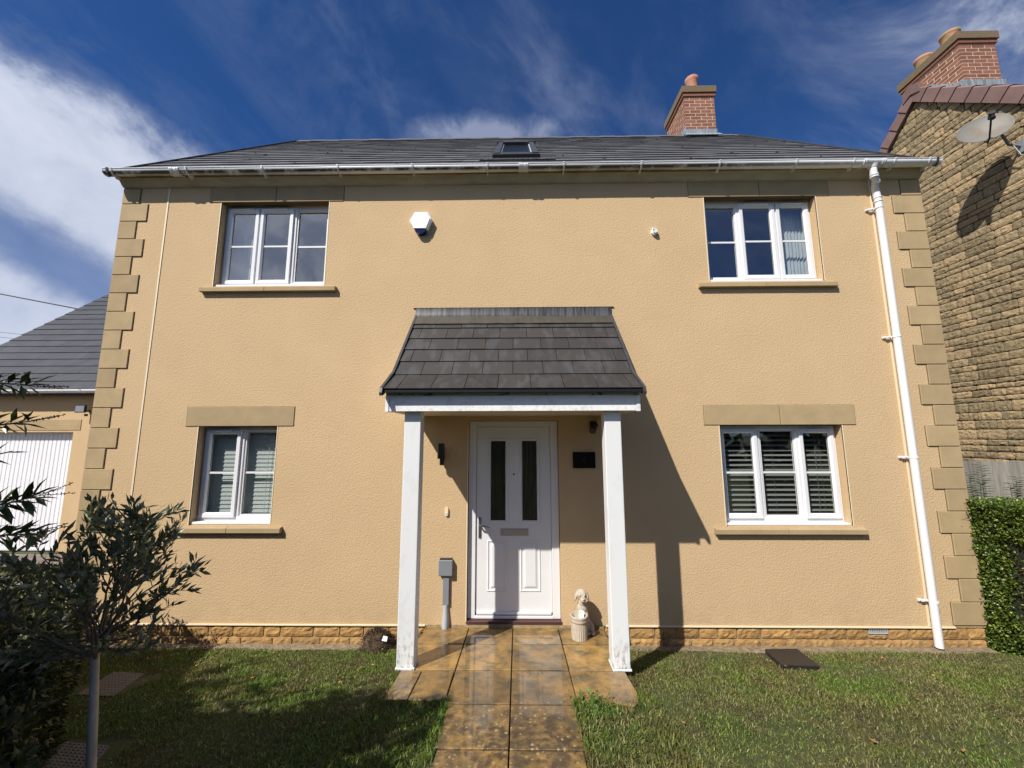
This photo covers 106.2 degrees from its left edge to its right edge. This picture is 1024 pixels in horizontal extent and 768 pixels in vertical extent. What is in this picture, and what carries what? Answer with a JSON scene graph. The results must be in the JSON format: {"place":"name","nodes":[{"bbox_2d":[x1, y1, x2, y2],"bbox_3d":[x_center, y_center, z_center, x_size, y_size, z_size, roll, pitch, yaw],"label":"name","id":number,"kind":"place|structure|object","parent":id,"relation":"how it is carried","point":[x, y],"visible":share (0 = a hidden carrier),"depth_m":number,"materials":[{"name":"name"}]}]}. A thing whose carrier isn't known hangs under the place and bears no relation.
{"place":"outdoors","nodes":[
{"label":"outdoors","id":0,"kind":"place"},
{"bbox_2d":[0,554,66,586],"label":"driveway","id":1,"kind":"structure","parent":0,"point":[39,559],"depth_m":6.57,"materials":[{"name":"grey concrete"}]},
{"bbox_2d":[0,293,76,308],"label":"overhead cable","id":2,"kind":"object","parent":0,"point":[38,301],"visible":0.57,"depth_m":19.11,"materials":[{"name":"black rubber"}]},
{"bbox_2d":[0,294,108,552],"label":"garage","id":3,"kind":"structure","parent":0,"point":[65,349],"depth_m":7.21,"materials":[{"name":"paint"}]},
{"bbox_2d":[0,432,72,550],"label":"garage door","id":4,"kind":"structure","parent":3,"relation":"in","point":[44,455],"depth_m":7.15,"materials":[{"name":"plastic"}]},
{"bbox_2d":[75,405,90,415],"bbox_3d":[-7.896,0.493,7.096,0.190,0.200,0.163,0,-8,1],"label":"floodlight","id":5,"kind":"object","parent":3,"relation":"attached to","point":[80,408],"visible":1,"depth_m":7.02,"materials":[{"name":"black plastic"}]},
{"bbox_2d":[198,630,227,646],"bbox_3d":[-2.905,2.473,3.756,0.207,0.161,0.180,0,-8,1],"label":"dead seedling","id":6,"kind":"object","parent":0,"point":[212,639],"visible":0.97,"depth_m":3.74,"materials":[{"name":"brown plant"}]},
{"bbox_2d":[0,550,1023,767],"bbox_3d":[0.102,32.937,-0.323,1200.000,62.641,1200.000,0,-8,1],"label":"ground","id":7,"kind":"structure","parent":0,"point":[117,746],"depth_m":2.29,"materials":[{"name":"green plant"}]},
{"bbox_2d":[0,371,74,589],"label":"tree","id":8,"kind":"object","parent":7,"relation":"on","point":[28,506],"visible":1,"depth_m":1.39,"materials":[{"name":"green plant"}]},
{"bbox_2d":[0,558,98,767],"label":"shrubbery","id":9,"kind":"object","parent":7,"relation":"on","point":[33,706],"visible":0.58,"depth_m":1.99,"materials":[{"name":"green plant"}]},
{"bbox_2d":[42,742,109,767],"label":"paving grate","id":10,"kind":"object","parent":7,"relation":"on","point":[70,755],"visible":0.77,"depth_m":2.04,"materials":[{"name":"grey metal"}]},
{"bbox_2d":[0,492,211,767],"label":"olive tree","id":11,"kind":"object","parent":7,"relation":"on","point":[81,596],"visible":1,"depth_m":1.63,"materials":[{"name":"green plant"}]},
{"bbox_2d":[76,672,144,697],"bbox_3d":[-2.938,2.212,2.828,0.245,0.136,0.624,3,-8,-23],"label":"manhole cover","id":12,"kind":"object","parent":7,"relation":"on","point":[115,683],"visible":0.85,"depth_m":2.82,"materials":[{"name":"grey metal"}]},
{"bbox_2d":[80,643,396,651],"bbox_3d":[-2.709,2.549,3.718,3.540,0.027,0.210,0,-8,1],"label":"soil strip","id":13,"kind":"object","parent":7,"relation":"on","point":[296,646],"visible":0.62,"depth_m":3.73,"materials":[{"name":"brown soil"}]},
{"bbox_2d":[357,624,395,652],"bbox_3d":[-1.296,2.445,3.692,0.359,0.237,0.288,0,-8,1],"label":"uprooted plant","id":14,"kind":"object","parent":13,"relation":"on","point":[372,640],"visible":0.97,"depth_m":3.65,"materials":[{"name":"brown plant"}]},
{"bbox_2d":[421,630,626,767],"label":"path bedding","id":15,"kind":"object","parent":7,"relation":"on","point":[510,704],"visible":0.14,"depth_m":2.46,"materials":[{"name":"grey concrete"}]},
{"bbox_2d":[65,74,988,648],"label":"rendered house","id":16,"kind":"structure","parent":7,"relation":"on","point":[723,322],"depth_m":4.10,"materials":[{"name":"paint"}]},
{"bbox_2d":[173,406,294,532],"bbox_3d":[-2.893,0.889,4.087,1.163,1.291,0.210,0,-8,1],"label":"window","id":17,"kind":"structure","parent":16,"relation":"in","point":[239,421],"depth_m":4.09,"materials":[{"name":"plastic"}]},
{"bbox_2d":[207,433,276,512],"bbox_3d":[-2.909,0.973,4.201,0.820,0.970,0.060,0,-8,1],"label":"venetian blind","id":18,"kind":"object","parent":17,"relation":"attached to","point":[259,486],"visible":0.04,"depth_m":4.20,"materials":[{"name":"white plastic"}]},
{"bbox_2d":[231,215,255,279],"bbox_3d":[-3.230,-1.565,4.607,0.250,0.970,0.029,0,-8,1],"label":"curtain","id":19,"kind":"object","parent":16,"relation":"hanging from","point":[242,257],"visible":0.73,"depth_m":4.61,"materials":[{"name":"white fabric"}]},
{"bbox_2d":[199,186,344,292],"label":"window","id":20,"kind":"structure","parent":16,"relation":"in","point":[289,252],"depth_m":4.46,"materials":[{"name":"plastic"}]},
{"bbox_2d":[410,212,432,235],"bbox_3d":[-1.023,-1.803,4.328,0.245,0.253,0.067,0,-8,1],"label":"alarm box","id":21,"kind":"object","parent":16,"relation":"attached to","point":[421,222],"visible":1,"depth_m":4.30,"materials":[{"name":"white plastic"}]},
{"bbox_2d":[437,443,444,464],"bbox_3d":[-0.730,0.724,3.966,0.071,0.220,0.105,0,-8,1],"label":"wall lamp","id":22,"kind":"object","parent":16,"relation":"attached to","point":[441,453],"visible":1,"depth_m":3.92,"materials":[{"name":"black plastic"}]},
{"bbox_2d":[438,558,452,629],"bbox_3d":[-0.661,2.080,3.806,0.140,0.669,0.059,0,-8,1],"label":"cable entry box","id":23,"kind":"object","parent":16,"relation":"attached to","point":[445,569],"visible":0.95,"depth_m":3.81,"materials":[{"name":"grey plastic"}]},
{"bbox_2d":[466,421,561,623],"bbox_3d":[0.017,1.386,3.995,0.947,1.993,0.172,0,-8,1],"label":"front door","id":24,"kind":"structure","parent":16,"relation":"in","point":[514,547],"depth_m":3.97,"materials":[{"name":"plastic"}]},
{"bbox_2d":[573,452,595,467],"bbox_3d":[0.745,0.787,3.977,0.230,0.163,0.018,0,-8,1],"label":"house sign","id":25,"kind":"object","parent":16,"relation":"attached to","point":[583,459],"visible":1,"depth_m":3.97,"materials":[{"name":"stone"}]},
{"bbox_2d":[589,421,597,433],"bbox_3d":[0.842,0.448,3.959,0.088,0.132,0.162,-2,-8,16],"label":"security camera","id":26,"kind":"object","parent":16,"relation":"attached to","point":[593,427],"visible":1,"depth_m":3.92,"materials":[{"name":"black plastic"}]},
{"bbox_2d":[651,228,657,235],"bbox_3d":[1.590,-1.702,4.279,0.071,0.071,0.066,0,-8,1],"label":"vent cap","id":27,"kind":"object","parent":16,"relation":"attached to","point":[654,231],"visible":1,"depth_m":4.28,"materials":[{"name":"white plastic"}]},
{"bbox_2d":[687,180,838,287],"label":"window","id":28,"kind":"structure","parent":16,"relation":"in","point":[742,245],"depth_m":4.38,"materials":[{"name":"plastic"}]},
{"bbox_2d":[724,433,833,513],"bbox_3d":[2.800,0.949,4.136,1.220,0.970,0.060,0,-8,1],"label":"venetian blind","id":29,"kind":"object","parent":16,"relation":"attached to","point":[820,509],"visible":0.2,"depth_m":4.13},
{"bbox_2d":[703,405,868,534],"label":"window","id":30,"kind":"structure","parent":16,"relation":"in","point":[829,415],"depth_m":4.02,"materials":[{"name":"plastic"}]},
{"bbox_2d":[779,209,807,274],"bbox_3d":[3.294,-1.597,4.496,0.280,0.970,0.029,0,-8,1],"label":"curtain","id":31,"kind":"object","parent":16,"relation":"hanging from","point":[794,252],"visible":0.62,"depth_m":4.50,"materials":[{"name":"white fabric"}]},
{"bbox_2d":[157,652,964,751],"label":"fallen leaves","id":32,"kind":"object","parent":7,"relation":"on","point":[963,749],"visible":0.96,"depth_m":2.61,"materials":[{"name":"brown plant"}]},
{"bbox_2d":[577,687,611,711],"bbox_3d":[0.550,2.076,2.542,0.238,0.084,0.195,0,-8,1],"label":"weed","id":33,"kind":"object","parent":7,"relation":"on","point":[593,698],"visible":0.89,"depth_m":2.55,"materials":[{"name":"green plant"}]},
{"bbox_2d":[593,696,622,722],"bbox_3d":[0.615,2.065,2.443,0.205,0.082,0.178,0,-8,1],"label":"weed","id":34,"kind":"object","parent":7,"relation":"on","point":[611,704],"visible":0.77,"depth_m":2.44,"materials":[{"name":"green plant"}]},
{"bbox_2d":[765,649,819,670],"bbox_3d":[2.451,2.424,3.389,0.296,0.173,0.572,-3,-8,18],"label":"drain cover","id":35,"kind":"object","parent":7,"relation":"on","point":[795,659],"visible":0.88,"depth_m":3.30,"materials":[{"name":"metal"}]},
{"bbox_2d":[630,645,998,654],"bbox_3d":[2.751,2.523,3.638,3.600,0.029,0.218,0,-8,1],"label":"soil strip","id":36,"kind":"object","parent":7,"relation":"on","point":[755,649],"visible":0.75,"depth_m":3.65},
{"bbox_2d":[662,632,685,648],"bbox_3d":[1.546,2.427,3.725,0.226,0.201,0.188,0,-8,1],"label":"wall weed","id":37,"kind":"object","parent":36,"relation":"on","point":[668,641],"depth_m":3.68,"materials":[{"name":"green plant"}]},
{"bbox_2d":[879,27,1023,460],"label":"stone house","id":38,"kind":"structure","parent":7,"relation":"on","point":[972,194],"depth_m":6.57,"materials":[{"name":"stone"}]},
{"bbox_2d":[956,110,1023,154],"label":"satellite dish","id":39,"kind":"object","parent":38,"relation":"attached to","point":[990,125],"visible":1,"depth_m":5.92,"materials":[{"name":"white metal"}]},
{"bbox_2d":[962,496,1023,656],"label":"clipped hedge","id":40,"kind":"object","parent":7,"relation":"on","point":[998,527],"visible":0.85,"depth_m":3.61,"materials":[{"name":"green plant"}]},
{"bbox_2d":[963,461,1023,499],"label":"board fence","id":41,"kind":"object","parent":7,"relation":"on","point":[1000,472],"visible":0.12,"depth_m":5.35,"materials":[{"name":"grey wood"}]},
{"bbox_2d":[965,464,1023,502],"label":"leafy shrub","id":42,"kind":"object","parent":7,"relation":"on","point":[984,483],"visible":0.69,"depth_m":4.62,"materials":[{"name":"green plant"}]},
{"bbox_2d":[385,627,638,767],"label":"path","id":43,"kind":"structure","parent":0,"point":[543,724],"depth_m":2.68,"materials":[{"name":"beige stone"}]},
{"bbox_2d":[379,306,646,671],"bbox_3d":[0.010,0.669,3.508,2.196,3.180,1.015,0,-8,1],"label":"porch","id":44,"kind":"object","parent":43,"relation":"on","point":[520,361],"visible":1,"depth_m":3.23,"materials":[{"name":"paint"}]},
{"bbox_2d":[570,589,594,641],"bbox_3d":[0.644,2.157,3.623,0.224,0.397,0.316,-7,-10,40],"label":"dog statue planter","id":45,"kind":"object","parent":43,"relation":"on","point":[582,629],"visible":0.96,"depth_m":3.57,"materials":[{"name":"stone"}]},
{"bbox_2d":[579,610,583,617],"bbox_3d":[0.641,2.124,3.535,0.046,0.074,0.029,-1,-8,5],"label":"paper label","id":46,"kind":"object","parent":45,"relation":"in","point":[581,614],"visible":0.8,"depth_m":3.54,"materials":[{"name":"white paper"}]},
{"bbox_2d":[0,0,1023,344],"label":"sky","id":47,"kind":"structure","parent":0,"point":[87,87],"materials":[{"name":"blue"}]}
]}

